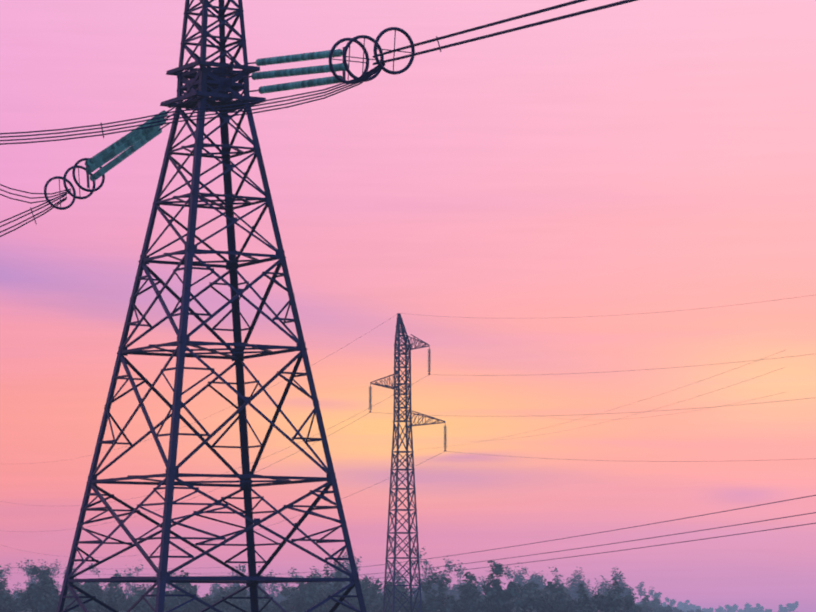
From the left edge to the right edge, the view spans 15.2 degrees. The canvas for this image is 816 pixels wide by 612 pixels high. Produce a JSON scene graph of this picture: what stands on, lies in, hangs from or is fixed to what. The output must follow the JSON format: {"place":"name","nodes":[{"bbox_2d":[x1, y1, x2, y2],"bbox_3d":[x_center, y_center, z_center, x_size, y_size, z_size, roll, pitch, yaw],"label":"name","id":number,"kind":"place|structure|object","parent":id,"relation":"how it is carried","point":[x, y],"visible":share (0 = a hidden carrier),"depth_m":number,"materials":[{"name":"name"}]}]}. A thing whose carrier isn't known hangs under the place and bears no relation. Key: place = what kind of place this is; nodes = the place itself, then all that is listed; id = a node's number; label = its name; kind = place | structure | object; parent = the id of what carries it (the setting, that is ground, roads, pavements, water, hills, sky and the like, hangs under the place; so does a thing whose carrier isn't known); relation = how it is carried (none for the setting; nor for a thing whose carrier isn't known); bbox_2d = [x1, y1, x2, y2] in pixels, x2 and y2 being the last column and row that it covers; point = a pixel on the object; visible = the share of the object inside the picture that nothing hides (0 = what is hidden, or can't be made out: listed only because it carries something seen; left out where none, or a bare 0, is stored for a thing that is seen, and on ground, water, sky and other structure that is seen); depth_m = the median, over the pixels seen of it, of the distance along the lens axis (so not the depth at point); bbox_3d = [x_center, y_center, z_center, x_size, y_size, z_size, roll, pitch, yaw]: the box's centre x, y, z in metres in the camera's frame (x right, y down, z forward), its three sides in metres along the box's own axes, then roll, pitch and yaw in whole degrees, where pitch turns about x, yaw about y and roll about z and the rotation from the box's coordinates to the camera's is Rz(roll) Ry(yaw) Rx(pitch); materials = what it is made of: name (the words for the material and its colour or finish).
{"place":"outdoors","nodes":[
{"label":"outdoors","id":0,"kind":"place"},
{"bbox_2d":[0,0,637,236],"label":"conductors","id":1,"kind":"object","parent":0,"point":[368,74],"visible":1,"depth_m":103.91,"materials":[{"name":"blue metal"}]},
{"bbox_2d":[0,0,815,611],"label":"sky","id":2,"kind":"structure","parent":0,"point":[648,157],"materials":[{"name":"pink"}]},
{"label":"ground","id":3,"kind":"structure","parent":0,"visible":0},
{"bbox_2d":[44,0,414,611],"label":"pylon","id":4,"kind":"object","parent":3,"relation":"on","point":[206,85],"visible":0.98,"depth_m":109.54,"materials":[{"name":"metal"}]},
{"bbox_2d":[0,561,700,611],"bbox_3d":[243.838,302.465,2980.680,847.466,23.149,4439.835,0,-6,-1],"label":"treeline","id":5,"kind":"object","parent":3,"relation":"on","point":[42,596],"visible":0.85,"depth_m":824.28,"materials":[{"name":"green plant"}]},
{"bbox_2d":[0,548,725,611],"bbox_3d":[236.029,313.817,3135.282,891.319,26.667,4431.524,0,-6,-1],"label":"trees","id":6,"kind":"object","parent":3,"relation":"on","point":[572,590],"visible":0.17,"depth_m":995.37,"materials":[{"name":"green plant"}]},
{"bbox_2d":[369,313,446,611],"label":"pylon","id":7,"kind":"object","parent":3,"relation":"on","point":[408,348],"visible":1,"depth_m":350.66,"materials":[{"name":"metal"}]},
{"bbox_2d":[1,295,815,583],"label":"conductors","id":8,"kind":"object","parent":7,"relation":"hanging from","point":[543,458],"visible":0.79,"depth_m":275.34,"materials":[{"name":"blue metal"}]},
{"bbox_2d":[637,600,798,611],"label":"forest trees","id":9,"kind":"object","parent":3,"relation":"on","point":[747,608],"visible":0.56,"depth_m":3467.50,"materials":[{"name":"grey plant"}]}
]}

